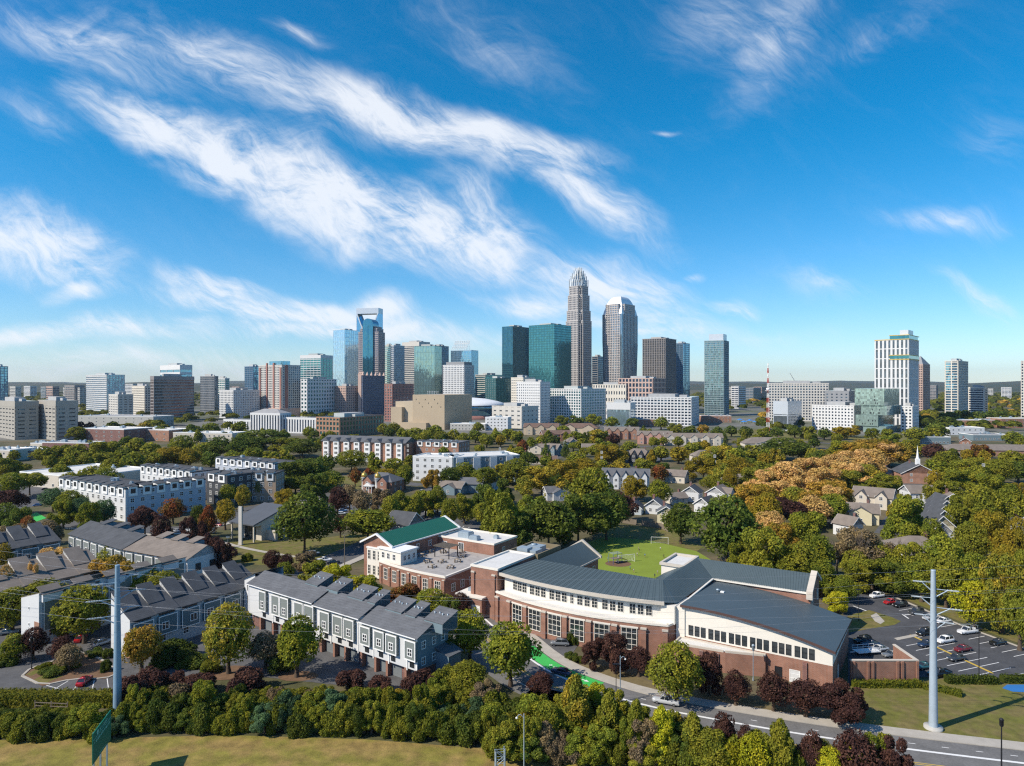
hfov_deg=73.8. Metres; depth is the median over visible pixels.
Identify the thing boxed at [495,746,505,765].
gantry end
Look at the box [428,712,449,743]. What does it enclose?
shrub
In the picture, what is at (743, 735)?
road marking
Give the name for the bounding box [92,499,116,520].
shade tree
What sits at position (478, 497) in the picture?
leafy tree
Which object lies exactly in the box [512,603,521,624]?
tall window
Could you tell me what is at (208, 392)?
office block
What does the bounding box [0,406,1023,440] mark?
town paving
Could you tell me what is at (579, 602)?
upper window
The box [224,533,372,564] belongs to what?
lawn
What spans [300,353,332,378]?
office block
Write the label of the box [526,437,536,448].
shade tree
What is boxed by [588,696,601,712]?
leafy tree
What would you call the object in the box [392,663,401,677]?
garage door
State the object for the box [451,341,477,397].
office tower
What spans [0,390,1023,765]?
ground
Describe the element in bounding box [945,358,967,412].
office tower
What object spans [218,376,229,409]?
office block
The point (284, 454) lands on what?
leafy tree
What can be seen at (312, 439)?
leafy tree
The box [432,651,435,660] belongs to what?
window
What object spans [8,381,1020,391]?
hills
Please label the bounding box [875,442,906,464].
autumn tree
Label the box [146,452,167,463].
leafy tree
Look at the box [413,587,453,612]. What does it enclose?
shade tree
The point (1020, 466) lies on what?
shade tree
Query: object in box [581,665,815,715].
verge
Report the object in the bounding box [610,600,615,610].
upper window
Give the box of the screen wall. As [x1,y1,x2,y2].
[849,644,918,681]
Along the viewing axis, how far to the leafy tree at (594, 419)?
822.00 m
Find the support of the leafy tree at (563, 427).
on the ground at (412, 490)
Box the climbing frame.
[609,551,627,560]
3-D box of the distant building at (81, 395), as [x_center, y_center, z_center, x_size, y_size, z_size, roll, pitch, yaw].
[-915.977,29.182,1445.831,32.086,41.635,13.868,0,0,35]
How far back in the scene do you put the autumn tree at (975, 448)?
421.98 m
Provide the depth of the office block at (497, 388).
1110.22 m
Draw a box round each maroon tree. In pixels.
[0,490,30,507]
[14,626,50,659]
[45,635,76,658]
[78,422,95,427]
[127,505,159,533]
[150,514,173,535]
[179,516,197,536]
[211,538,232,568]
[224,546,237,557]
[262,549,280,568]
[278,553,293,566]
[328,486,348,513]
[334,515,346,537]
[453,591,469,617]
[525,670,553,693]
[581,637,607,670]
[599,630,631,674]
[606,433,621,443]
[617,490,639,517]
[624,645,651,676]
[694,651,723,696]
[710,711,737,738]
[720,668,752,705]
[737,723,752,747]
[756,670,793,711]
[773,496,807,518]
[786,678,827,716]
[796,729,824,765]
[817,678,868,724]
[832,727,883,765]
[876,734,914,765]
[921,443,945,457]
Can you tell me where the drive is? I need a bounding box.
[531,636,576,661]
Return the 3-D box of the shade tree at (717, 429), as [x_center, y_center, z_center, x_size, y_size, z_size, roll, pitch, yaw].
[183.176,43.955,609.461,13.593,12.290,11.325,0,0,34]
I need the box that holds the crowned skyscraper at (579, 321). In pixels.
[566,267,591,386]
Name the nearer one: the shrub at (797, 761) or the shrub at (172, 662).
the shrub at (797, 761)
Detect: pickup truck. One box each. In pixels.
[317,556,331,560]
[652,693,679,706]
[927,667,952,678]
[957,623,978,634]
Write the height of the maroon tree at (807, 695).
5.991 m
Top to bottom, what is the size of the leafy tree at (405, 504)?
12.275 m
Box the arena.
[472,398,503,419]
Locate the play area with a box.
[605,561,630,566]
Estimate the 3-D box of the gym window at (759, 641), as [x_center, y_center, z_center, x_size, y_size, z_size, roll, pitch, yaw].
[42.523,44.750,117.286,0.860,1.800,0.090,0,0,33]
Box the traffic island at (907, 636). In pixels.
[895,634,917,639]
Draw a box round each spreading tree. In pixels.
[0,523,26,531]
[11,472,48,494]
[42,519,64,539]
[118,436,131,445]
[309,430,319,438]
[474,444,484,451]
[520,451,539,463]
[549,474,561,481]
[568,441,579,450]
[587,444,598,454]
[648,437,659,449]
[655,462,669,468]
[710,467,722,477]
[804,433,812,439]
[831,433,842,440]
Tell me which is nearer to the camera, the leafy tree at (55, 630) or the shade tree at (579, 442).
the leafy tree at (55, 630)
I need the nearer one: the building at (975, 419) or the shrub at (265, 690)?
the shrub at (265, 690)
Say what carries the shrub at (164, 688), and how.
on the ground at (412, 490)
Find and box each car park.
[0,485,51,511]
[328,499,480,529]
[598,424,659,428]
[843,591,1023,684]
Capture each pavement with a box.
[63,499,319,534]
[339,517,439,566]
[522,630,1023,750]
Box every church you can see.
[229,502,285,542]
[891,446,932,483]
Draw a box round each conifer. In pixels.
[540,443,551,455]
[546,452,552,465]
[560,440,569,456]
[723,430,727,442]
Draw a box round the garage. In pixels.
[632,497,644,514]
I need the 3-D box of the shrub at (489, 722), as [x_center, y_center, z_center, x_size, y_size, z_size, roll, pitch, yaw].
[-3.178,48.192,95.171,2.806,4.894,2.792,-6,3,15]
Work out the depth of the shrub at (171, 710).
97.90 m
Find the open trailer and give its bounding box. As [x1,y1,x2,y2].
[850,643,880,655]
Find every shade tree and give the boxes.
[0,472,27,490]
[0,502,21,525]
[0,586,27,629]
[0,632,29,657]
[6,450,20,459]
[9,577,68,614]
[27,446,58,460]
[36,487,68,511]
[47,584,110,643]
[51,490,90,512]
[53,643,87,671]
[62,444,89,458]
[69,496,90,525]
[74,455,98,464]
[76,465,104,474]
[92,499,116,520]
[93,466,124,477]
[96,545,109,558]
[99,458,123,467]
[107,446,133,460]
[120,451,145,466]
[122,437,147,453]
[128,568,160,591]
[139,442,160,457]
[147,569,181,584]
[167,435,197,451]
[190,505,203,527]
[192,442,208,454]
[200,436,229,453]
[200,451,220,467]
[200,600,254,673]
[201,422,220,430]
[218,483,239,499]
[222,449,239,456]
[225,435,261,453]
[230,421,248,430]
[234,484,251,510]
[240,447,262,456]
[246,630,279,668]
[252,482,261,492]
[270,491,341,552]
[275,612,325,677]
[277,561,296,576]
[283,438,321,457]
[284,458,330,474]
[302,426,317,436]
[312,454,337,469]
[321,470,344,492]
[325,430,337,435]
[334,449,366,470]
[339,508,395,538]
[342,484,356,512]
[351,489,373,509]
[376,423,387,434]
[379,495,400,516]
[382,458,403,472]
[386,422,401,435]
[395,465,414,488]
[406,427,422,439]
[410,493,423,514]
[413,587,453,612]
[414,431,434,439]
[422,428,435,436]
[429,424,443,431]
[430,485,447,514]
[434,431,448,439]
[439,467,462,481]
[440,498,460,520]
[446,637,461,656]
[446,659,487,690]
[447,429,459,439]
[448,607,490,660]
[455,432,471,440]
[456,462,475,476]
[468,429,482,442]
[470,466,499,485]
[472,422,484,430]
[472,501,486,523]
[478,434,493,447]
[479,701,506,726]
[481,620,542,686]
[490,430,505,443]
[499,458,529,483]
[501,429,512,440]
[509,446,525,454]
[524,498,578,542]
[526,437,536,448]
[529,701,565,734]
[535,435,548,443]
[561,466,617,503]
[566,451,585,464]
[567,431,585,440]
[575,438,591,448]
[579,447,587,454]
[588,489,631,539]
[595,459,609,476]
[604,416,619,425]
[620,441,639,450]
[633,457,654,468]
[644,640,705,706]
[647,479,673,501]
[652,416,668,429]
[654,445,669,461]
[659,437,669,445]
[660,502,697,543]
[670,425,679,432]
[672,436,684,445]
[681,425,697,432]
[686,493,763,561]
[691,729,732,765]
[699,474,720,488]
[710,426,723,433]
[724,425,736,436]
[724,448,747,461]
[737,445,746,450]
[737,731,772,765]
[738,426,752,436]
[744,457,758,463]
[748,461,766,468]
[757,437,811,456]
[769,426,784,436]
[774,557,797,570]
[778,540,821,572]
[779,486,806,501]
[785,425,803,437]
[795,442,811,457]
[801,534,835,564]
[806,437,820,446]
[807,447,817,456]
[807,450,830,458]
[808,558,836,596]
[815,746,844,765]
[818,428,831,439]
[820,493,850,525]
[831,574,861,603]
[838,548,867,580]
[860,463,885,478]
[874,544,900,562]
[879,542,899,555]
[889,475,902,496]
[894,560,936,601]
[899,426,925,440]
[904,442,913,451]
[915,518,947,543]
[918,554,973,607]
[921,533,964,566]
[923,421,950,435]
[924,451,961,466]
[934,416,958,426]
[946,579,994,627]
[950,520,993,567]
[955,551,998,598]
[961,485,1003,516]
[968,411,988,418]
[981,410,997,416]
[983,459,1020,483]
[988,487,1023,520]
[998,450,1023,463]
[998,585,1023,650]
[1000,431,1023,443]
[1003,460,1023,482]
[1007,457,1014,462]
[1014,436,1023,444]
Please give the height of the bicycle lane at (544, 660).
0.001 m
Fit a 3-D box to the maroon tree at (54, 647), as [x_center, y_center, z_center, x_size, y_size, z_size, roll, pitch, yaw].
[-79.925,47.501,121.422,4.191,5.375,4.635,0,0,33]
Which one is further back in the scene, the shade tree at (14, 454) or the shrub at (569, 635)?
the shade tree at (14, 454)
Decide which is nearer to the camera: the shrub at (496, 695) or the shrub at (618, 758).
the shrub at (618, 758)
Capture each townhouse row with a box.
[0,522,61,558]
[0,546,104,606]
[21,555,185,641]
[68,518,148,562]
[110,560,251,657]
[123,531,220,573]
[242,566,462,678]
[602,466,649,489]
[604,425,638,439]
[637,431,672,444]
[663,433,723,445]
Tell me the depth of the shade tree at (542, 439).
505.68 m
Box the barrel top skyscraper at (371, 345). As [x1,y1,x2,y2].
[358,318,384,383]
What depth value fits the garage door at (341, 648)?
124.91 m
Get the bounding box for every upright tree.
[45,454,56,467]
[143,452,150,464]
[193,429,202,441]
[403,455,412,469]
[481,726,502,760]
[503,733,517,757]
[539,455,548,465]
[544,430,552,442]
[560,673,591,725]
[563,432,568,441]
[593,691,623,733]
[627,698,644,740]
[648,704,675,765]
[653,736,667,765]
[680,711,704,741]
[717,462,728,476]
[741,429,747,438]
[766,718,794,765]
[886,503,900,525]
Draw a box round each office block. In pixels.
[0,364,7,399]
[0,397,38,439]
[38,396,77,440]
[86,373,124,411]
[109,392,132,414]
[132,384,149,414]
[150,374,193,417]
[160,363,191,375]
[200,374,217,414]
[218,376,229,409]
[219,388,259,417]
[244,364,258,389]
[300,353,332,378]
[300,377,336,415]
[316,412,383,435]
[335,384,357,412]
[384,381,413,421]
[475,373,501,398]
[485,376,510,402]
[492,402,538,428]
[511,375,534,402]
[516,379,549,422]
[550,386,605,423]
[592,382,626,417]
[606,399,635,426]
[618,376,665,400]
[630,394,698,425]
[768,381,828,420]
[773,398,801,430]
[812,401,862,429]
[824,388,854,403]
[900,403,918,431]
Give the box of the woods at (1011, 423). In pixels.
[24,392,1022,428]
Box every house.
[360,470,403,493]
[439,480,467,495]
[459,477,484,492]
[483,475,497,489]
[523,422,559,434]
[528,442,543,453]
[530,454,557,463]
[539,429,570,440]
[542,486,569,500]
[547,443,562,455]
[564,423,599,435]
[564,436,576,448]
[581,442,598,454]
[624,447,648,462]
[644,494,665,513]
[656,501,673,524]
[664,467,689,483]
[665,489,688,504]
[681,482,703,501]
[689,450,704,463]
[692,493,714,511]
[704,482,734,501]
[720,474,747,489]
[831,512,865,533]
[845,500,880,525]
[852,485,896,509]
[877,465,893,475]
[881,531,931,549]
[898,485,955,506]
[920,505,953,520]
[921,511,955,529]
[921,516,954,554]
[923,500,946,510]
[924,492,949,501]
[924,496,949,505]
[943,488,954,496]
[959,436,971,443]
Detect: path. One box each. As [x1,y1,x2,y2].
[225,542,294,556]
[871,613,883,623]
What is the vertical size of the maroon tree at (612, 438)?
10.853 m
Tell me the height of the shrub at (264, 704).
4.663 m
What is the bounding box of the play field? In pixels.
[587,537,710,577]
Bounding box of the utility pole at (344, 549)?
[344,535,344,564]
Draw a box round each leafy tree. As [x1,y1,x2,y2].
[0,457,32,475]
[1,506,31,525]
[41,456,59,465]
[46,501,76,527]
[48,464,71,472]
[50,612,79,636]
[51,445,68,458]
[56,453,77,465]
[58,471,86,490]
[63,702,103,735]
[64,426,85,440]
[74,501,102,526]
[79,441,124,461]
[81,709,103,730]
[84,448,103,460]
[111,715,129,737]
[121,708,139,728]
[124,683,138,701]
[132,710,149,732]
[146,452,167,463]
[171,707,193,730]
[176,694,197,709]
[183,424,205,431]
[190,683,216,708]
[192,679,217,695]
[208,692,229,713]
[229,692,254,726]
[231,429,290,447]
[248,703,271,733]
[261,450,279,456]
[263,449,290,459]
[267,437,299,452]
[278,460,318,492]
[291,551,316,573]
[294,696,312,714]
[296,690,326,712]
[297,559,325,580]
[300,472,334,501]
[303,704,326,730]
[307,436,318,445]
[313,683,326,700]
[314,436,323,450]
[322,563,352,581]
[324,688,348,711]
[333,700,353,732]
[348,574,383,591]
[353,711,373,733]
[360,699,381,733]
[366,451,382,471]
[370,488,395,510]
[384,427,393,436]
[392,490,416,511]
[396,428,407,436]
[404,702,423,736]
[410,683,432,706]
[414,490,441,516]
[426,707,442,737]
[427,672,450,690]
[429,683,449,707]
[438,446,448,452]
[442,598,461,617]
[452,492,480,523]
[455,686,471,703]
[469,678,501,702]
[472,484,492,504]
[472,709,490,743]
[479,487,528,546]
[488,719,521,761]
[492,463,516,482]
[492,478,514,500]
[506,512,533,545]
[510,430,522,445]
[514,465,569,495]
[515,693,550,731]
[516,494,545,511]
[516,729,549,761]
[517,715,546,763]
[547,435,560,443]
[550,493,611,545]
[550,707,572,733]
[553,693,562,706]
[554,415,569,424]
[557,425,569,429]
[564,726,601,765]
[569,415,585,422]
[581,722,619,765]
[582,431,590,439]
[583,681,605,709]
[585,414,602,424]
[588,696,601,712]
[589,429,607,443]
[594,438,611,446]
[599,687,628,713]
[616,741,665,765]
[619,716,640,761]
[624,418,638,426]
[626,705,650,718]
[626,718,658,765]
[666,721,693,765]
[667,423,682,432]
[669,709,680,720]
[684,442,702,458]
[687,725,728,765]
[698,445,730,464]
[711,479,735,488]
[722,452,736,462]
[726,541,752,563]
[732,437,743,445]
[735,445,760,461]
[737,526,792,568]
[738,466,777,483]
[746,728,769,765]
[752,427,771,436]
[755,448,769,459]
[770,449,785,463]
[777,510,828,546]
[793,745,803,755]
[799,426,817,437]
[804,448,811,457]
[810,563,835,599]
[813,738,836,764]
[822,591,848,613]
[823,440,848,456]
[832,525,887,579]
[834,469,868,492]
[844,558,900,592]
[844,743,855,760]
[855,473,900,489]
[864,428,879,438]
[864,731,894,764]
[868,561,916,596]
[879,428,893,436]
[880,496,933,539]
[882,431,902,442]
[889,541,934,573]
[896,493,911,498]
[910,438,920,454]
[914,444,925,456]
[919,415,929,426]
[920,480,965,499]
[923,460,947,477]
[924,428,943,436]
[937,411,959,419]
[941,458,992,484]
[942,469,975,489]
[943,494,983,530]
[946,448,960,458]
[954,410,969,418]
[968,457,988,465]
[974,552,1023,632]
[975,473,1016,498]
[994,411,1016,416]
[1005,548,1023,585]
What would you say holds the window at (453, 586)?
in the brick hall
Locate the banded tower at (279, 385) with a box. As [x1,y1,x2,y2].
[258,361,300,415]
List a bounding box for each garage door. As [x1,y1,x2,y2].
[265,619,271,630]
[326,640,332,652]
[339,645,343,656]
[350,648,358,662]
[366,654,373,667]
[380,659,385,671]
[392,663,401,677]
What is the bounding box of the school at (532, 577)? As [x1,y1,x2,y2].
[455,539,851,687]
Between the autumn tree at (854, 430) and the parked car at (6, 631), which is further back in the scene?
the autumn tree at (854, 430)
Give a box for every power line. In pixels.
[88,596,905,616]
[90,614,905,633]
[94,581,904,600]
[121,565,926,579]
[141,574,944,601]
[147,606,942,632]
[158,590,960,618]
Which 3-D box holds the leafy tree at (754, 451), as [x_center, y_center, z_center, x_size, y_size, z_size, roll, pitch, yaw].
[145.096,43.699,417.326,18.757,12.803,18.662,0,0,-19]
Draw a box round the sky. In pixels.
[0,0,1023,382]
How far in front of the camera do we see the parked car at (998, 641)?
130.33 m
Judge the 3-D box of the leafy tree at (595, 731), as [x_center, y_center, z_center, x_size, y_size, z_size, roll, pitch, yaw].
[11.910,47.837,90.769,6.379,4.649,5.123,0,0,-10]
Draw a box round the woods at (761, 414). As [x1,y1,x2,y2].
[729,398,1020,416]
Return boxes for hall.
[360,515,516,597]
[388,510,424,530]
[740,436,790,448]
[942,444,1023,455]
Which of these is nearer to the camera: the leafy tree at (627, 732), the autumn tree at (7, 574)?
the leafy tree at (627, 732)
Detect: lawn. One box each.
[0,735,628,765]
[25,670,37,675]
[31,675,61,682]
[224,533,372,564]
[337,476,361,488]
[591,525,702,550]
[709,429,817,440]
[826,679,1023,741]
[848,435,906,441]
[848,610,900,631]
[863,580,1023,644]
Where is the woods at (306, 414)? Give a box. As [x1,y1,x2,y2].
[21,392,1023,427]
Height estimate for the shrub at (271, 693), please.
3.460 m
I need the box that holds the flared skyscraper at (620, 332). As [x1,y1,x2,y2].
[602,296,637,381]
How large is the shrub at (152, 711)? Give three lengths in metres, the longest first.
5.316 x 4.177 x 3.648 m
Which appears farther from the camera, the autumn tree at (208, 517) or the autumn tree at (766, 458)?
the autumn tree at (766, 458)
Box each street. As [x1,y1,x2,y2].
[60,492,329,533]
[292,517,433,578]
[297,482,421,491]
[423,444,826,491]
[598,457,671,482]
[822,481,888,523]
[874,483,921,534]
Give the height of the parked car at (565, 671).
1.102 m
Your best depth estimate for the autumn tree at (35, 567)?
150.29 m
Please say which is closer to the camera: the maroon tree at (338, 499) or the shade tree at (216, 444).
the maroon tree at (338, 499)
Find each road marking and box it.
[465,617,940,765]
[484,618,1023,763]
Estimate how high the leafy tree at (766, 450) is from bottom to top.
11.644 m
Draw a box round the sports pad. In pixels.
[1003,685,1023,691]
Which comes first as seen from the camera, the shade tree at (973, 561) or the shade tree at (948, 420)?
the shade tree at (973, 561)
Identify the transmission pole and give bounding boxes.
[85,564,144,709]
[913,569,961,732]
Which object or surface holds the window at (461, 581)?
in the brick hall
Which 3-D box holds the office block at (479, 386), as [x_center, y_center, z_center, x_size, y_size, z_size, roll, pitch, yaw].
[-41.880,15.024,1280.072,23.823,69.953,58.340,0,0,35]
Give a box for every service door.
[775,666,781,676]
[789,669,799,681]
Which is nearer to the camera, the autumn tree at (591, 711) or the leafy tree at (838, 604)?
the autumn tree at (591, 711)
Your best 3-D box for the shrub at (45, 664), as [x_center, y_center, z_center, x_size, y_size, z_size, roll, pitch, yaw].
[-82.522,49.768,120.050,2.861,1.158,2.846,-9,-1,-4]
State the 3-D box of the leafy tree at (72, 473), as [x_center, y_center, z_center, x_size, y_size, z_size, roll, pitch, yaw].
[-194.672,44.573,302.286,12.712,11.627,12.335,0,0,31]
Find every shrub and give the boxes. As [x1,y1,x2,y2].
[0,654,21,667]
[0,707,15,715]
[0,710,38,742]
[0,711,21,736]
[9,719,24,743]
[14,707,32,712]
[22,711,59,742]
[30,704,51,713]
[34,662,52,669]
[37,663,67,678]
[51,704,81,714]
[51,714,69,740]
[52,714,82,741]
[63,660,81,669]
[82,723,117,744]
[86,646,103,657]
[100,659,112,672]
[102,648,113,658]
[103,707,114,716]
[111,664,168,701]
[115,700,138,729]
[136,687,153,718]
[140,704,159,731]
[144,698,166,734]
[146,656,176,669]
[147,683,158,690]
[150,637,197,665]
[150,689,168,701]
[152,699,182,733]
[153,685,171,700]
[157,669,186,685]
[160,718,182,732]
[167,682,189,697]
[170,692,188,707]
[173,651,211,670]
[177,672,216,691]
[185,709,195,734]
[187,702,218,736]
[192,707,217,732]
[197,520,207,539]
[199,659,223,672]
[201,531,219,546]
[202,709,225,734]
[213,711,234,733]
[219,717,229,736]
[223,691,256,712]
[224,666,267,692]
[226,701,249,736]
[228,683,247,694]
[241,553,253,561]
[244,711,263,730]
[248,688,260,701]
[249,695,268,705]
[259,685,278,696]
[260,701,279,727]
[265,653,294,674]
[266,685,284,700]
[266,701,287,735]
[269,695,278,702]
[271,706,292,733]
[273,689,301,708]
[277,688,292,696]
[286,713,311,738]
[290,686,308,695]
[290,706,305,722]
[307,716,318,735]
[315,696,330,714]
[318,717,338,737]
[320,705,351,737]
[335,668,366,687]
[340,691,351,696]
[344,704,368,737]
[346,692,369,708]
[348,686,364,694]
[361,704,386,729]
[363,687,381,701]
[367,674,391,688]
[372,715,392,739]
[381,686,397,704]
[384,699,402,733]
[388,713,415,738]
[391,717,406,741]
[395,689,410,702]
[397,701,409,712]
[400,667,439,693]
[404,694,419,702]
[411,704,445,742]
[416,696,436,706]
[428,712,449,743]
[432,708,456,745]
[435,663,458,681]
[435,704,447,711]
[436,689,454,704]
[442,716,461,737]
[443,681,454,704]
[445,704,464,714]
[450,713,474,747]
[451,685,475,703]
[460,695,483,714]
[462,682,485,695]
[462,701,470,711]
[465,709,482,731]
[479,709,497,737]
[482,689,508,704]
[492,696,510,709]
[496,714,509,726]
[503,696,520,713]
[506,711,521,730]
[515,707,530,721]
[529,703,555,721]
[537,720,557,757]
[538,693,552,702]
[545,729,568,765]
[556,736,583,765]
[564,651,577,659]
[566,631,573,642]
[566,712,591,733]
[570,637,578,645]
[572,656,581,663]
[576,735,605,765]
[588,712,599,726]
[604,733,628,765]
[618,701,630,714]
[660,740,679,765]
[675,714,686,722]
[677,742,700,765]
[716,735,747,765]
[727,734,753,765]
[792,743,805,765]
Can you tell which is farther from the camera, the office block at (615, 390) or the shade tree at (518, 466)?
the office block at (615, 390)
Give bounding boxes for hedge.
[0,686,112,708]
[851,677,923,688]
[922,681,962,697]
[943,673,999,684]
[999,672,1023,683]
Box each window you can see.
[183,626,188,633]
[195,562,200,570]
[384,567,387,579]
[392,570,395,582]
[401,573,405,584]
[411,575,416,583]
[422,640,425,649]
[422,656,425,665]
[423,579,427,590]
[432,635,435,644]
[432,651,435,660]
[434,580,440,593]
[451,582,455,591]
[458,542,463,549]
[460,579,463,587]
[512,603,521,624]
[513,580,516,590]
[517,582,521,591]
[522,583,526,592]
[528,608,540,631]
[530,585,533,594]
[535,586,539,596]
[541,588,545,597]
[548,613,560,636]
[549,589,553,599]
[555,591,560,600]
[561,592,566,602]
[570,594,573,603]
[570,618,583,641]
[577,595,582,605]
[584,596,589,606]
[592,598,597,607]
[594,623,609,640]
[602,599,607,609]
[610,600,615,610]
[617,601,623,611]
[621,627,636,649]
[629,603,635,613]
[637,604,643,614]
[646,605,651,615]
[688,625,692,635]
[695,626,698,636]
[701,627,705,637]
[708,629,712,639]
[715,630,719,640]
[721,631,725,641]
[729,633,733,643]
[735,634,739,644]
[742,635,746,646]
[750,637,754,647]
[757,638,761,649]
[763,640,768,650]
[772,641,776,652]
[779,643,783,653]
[786,644,790,655]
[795,646,799,657]
[802,647,806,658]
[809,649,814,660]
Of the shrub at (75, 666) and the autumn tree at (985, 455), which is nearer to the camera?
the shrub at (75, 666)
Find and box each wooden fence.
[34,700,67,707]
[620,518,636,524]
[641,520,667,531]
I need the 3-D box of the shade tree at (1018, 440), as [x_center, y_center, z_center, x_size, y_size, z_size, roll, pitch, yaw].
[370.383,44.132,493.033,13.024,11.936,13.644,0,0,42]
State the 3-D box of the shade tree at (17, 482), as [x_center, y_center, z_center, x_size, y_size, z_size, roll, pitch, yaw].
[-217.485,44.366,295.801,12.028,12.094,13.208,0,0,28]
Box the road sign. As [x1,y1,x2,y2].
[92,710,110,765]
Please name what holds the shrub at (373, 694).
on the ground at (412, 490)
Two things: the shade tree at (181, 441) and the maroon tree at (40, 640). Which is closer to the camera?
the maroon tree at (40, 640)
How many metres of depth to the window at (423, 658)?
113.51 m
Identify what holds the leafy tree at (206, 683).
on the ground at (412, 490)
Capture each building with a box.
[0,445,35,459]
[10,386,20,396]
[20,463,139,488]
[24,386,36,398]
[25,446,46,458]
[30,440,55,446]
[41,387,45,398]
[42,439,104,449]
[46,386,58,399]
[58,474,155,521]
[64,385,84,399]
[77,388,85,407]
[78,413,173,426]
[84,425,152,441]
[121,476,205,519]
[125,384,136,393]
[140,463,218,498]
[145,426,185,440]
[173,430,246,441]
[206,467,275,504]
[213,468,284,501]
[215,455,298,487]
[223,409,315,432]
[358,372,385,414]
[413,452,463,481]
[416,439,469,454]
[443,451,519,480]
[450,422,486,430]
[485,415,510,429]
[636,417,653,426]
[699,414,730,421]
[731,386,745,407]
[746,388,760,402]
[754,387,766,397]
[855,388,900,432]
[911,434,950,443]
[930,385,937,398]
[946,425,984,434]
[956,418,995,426]
[959,431,1004,440]
[986,416,1023,427]
[988,389,992,395]
[1001,387,1011,398]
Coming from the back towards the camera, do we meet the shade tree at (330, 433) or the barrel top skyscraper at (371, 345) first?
the barrel top skyscraper at (371, 345)
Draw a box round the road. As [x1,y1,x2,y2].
[451,616,1023,765]
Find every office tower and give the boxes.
[333,329,359,385]
[385,344,391,383]
[391,344,404,383]
[402,340,429,383]
[414,344,441,394]
[435,344,448,393]
[443,362,473,397]
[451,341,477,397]
[502,325,528,377]
[529,323,570,387]
[592,355,603,387]
[642,337,675,393]
[676,341,689,395]
[704,334,728,414]
[874,330,918,424]
[919,356,929,410]
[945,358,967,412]
[968,385,987,412]
[1021,361,1023,416]
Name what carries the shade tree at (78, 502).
on the street at (76, 523)
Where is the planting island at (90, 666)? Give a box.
[25,653,112,685]
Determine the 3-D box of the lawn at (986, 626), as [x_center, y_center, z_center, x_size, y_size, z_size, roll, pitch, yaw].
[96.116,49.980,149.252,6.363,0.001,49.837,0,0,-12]
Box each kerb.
[21,651,112,684]
[888,594,1023,648]
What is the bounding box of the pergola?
[433,542,458,558]
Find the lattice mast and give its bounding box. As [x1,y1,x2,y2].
[766,363,769,427]
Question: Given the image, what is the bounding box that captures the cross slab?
[238,506,242,544]
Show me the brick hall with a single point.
(393, 558)
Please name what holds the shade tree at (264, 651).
on the lane at (326, 667)
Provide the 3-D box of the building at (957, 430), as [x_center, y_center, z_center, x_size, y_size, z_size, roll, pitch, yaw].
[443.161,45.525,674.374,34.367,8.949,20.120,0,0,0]
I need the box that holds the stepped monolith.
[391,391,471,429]
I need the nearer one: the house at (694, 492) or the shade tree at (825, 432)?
the house at (694, 492)
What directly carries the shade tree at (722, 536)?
on the ground at (412, 490)
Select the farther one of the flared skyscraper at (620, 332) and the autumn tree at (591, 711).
the flared skyscraper at (620, 332)
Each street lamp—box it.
[30,636,33,668]
[516,714,524,765]
[620,656,625,701]
[751,644,754,680]
[856,589,860,620]
[999,718,1003,765]
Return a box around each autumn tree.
[0,542,16,564]
[0,563,13,577]
[20,515,35,524]
[27,562,38,572]
[38,546,68,554]
[88,554,134,576]
[121,624,164,672]
[136,422,151,426]
[147,446,182,464]
[157,497,188,524]
[175,447,202,464]
[197,505,217,533]
[214,498,237,529]
[274,488,294,509]
[347,467,361,486]
[361,468,374,481]
[375,468,396,475]
[390,582,421,602]
[421,469,439,490]
[496,434,507,446]
[517,439,529,450]
[547,459,584,483]
[572,707,593,730]
[573,457,599,473]
[594,443,628,464]
[607,458,630,467]
[621,475,637,494]
[625,478,647,499]
[646,449,656,464]
[650,464,668,480]
[669,446,689,463]
[683,457,719,478]
[696,424,708,432]
[698,440,710,449]
[722,468,738,485]
[726,456,755,473]
[733,483,773,505]
[737,504,759,519]
[739,483,779,499]
[742,469,777,489]
[749,492,783,518]
[754,510,788,530]
[756,452,772,465]
[757,481,788,496]
[764,461,807,482]
[766,521,800,550]
[776,475,821,491]
[792,490,824,500]
[793,457,829,476]
[798,494,833,520]
[806,479,855,501]
[807,466,845,482]
[820,453,854,468]
[822,484,848,501]
[828,462,872,481]
[832,426,848,438]
[833,441,869,455]
[837,449,887,473]
[844,438,892,456]
[845,425,860,436]
[853,448,889,466]
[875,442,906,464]
[881,441,913,466]
[924,469,944,484]
[960,449,974,458]
[967,444,995,457]
[973,509,1009,554]
[977,449,992,462]
[991,544,1015,583]
[1000,516,1023,552]
[1012,482,1023,497]
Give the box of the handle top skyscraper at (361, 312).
[356,308,382,330]
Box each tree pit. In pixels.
[209,665,242,679]
[278,671,317,680]
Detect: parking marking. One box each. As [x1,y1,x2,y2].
[854,606,1023,674]
[915,637,992,672]
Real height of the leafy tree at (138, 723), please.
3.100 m
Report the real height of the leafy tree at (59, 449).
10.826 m
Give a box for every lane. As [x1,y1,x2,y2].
[0,621,404,689]
[31,512,45,520]
[531,646,603,686]
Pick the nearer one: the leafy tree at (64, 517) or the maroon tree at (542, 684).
the maroon tree at (542, 684)
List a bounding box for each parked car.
[0,627,19,635]
[73,634,87,642]
[75,675,92,686]
[93,637,110,646]
[327,559,339,564]
[550,637,568,646]
[551,666,571,676]
[853,634,871,643]
[861,639,880,645]
[869,591,884,598]
[869,644,888,652]
[881,649,892,658]
[883,598,895,604]
[892,599,907,607]
[908,606,924,614]
[916,626,929,636]
[917,639,929,647]
[919,661,928,670]
[922,613,938,620]
[937,616,951,623]
[937,634,954,644]
[946,652,965,661]
[953,644,971,652]
[989,637,1006,646]

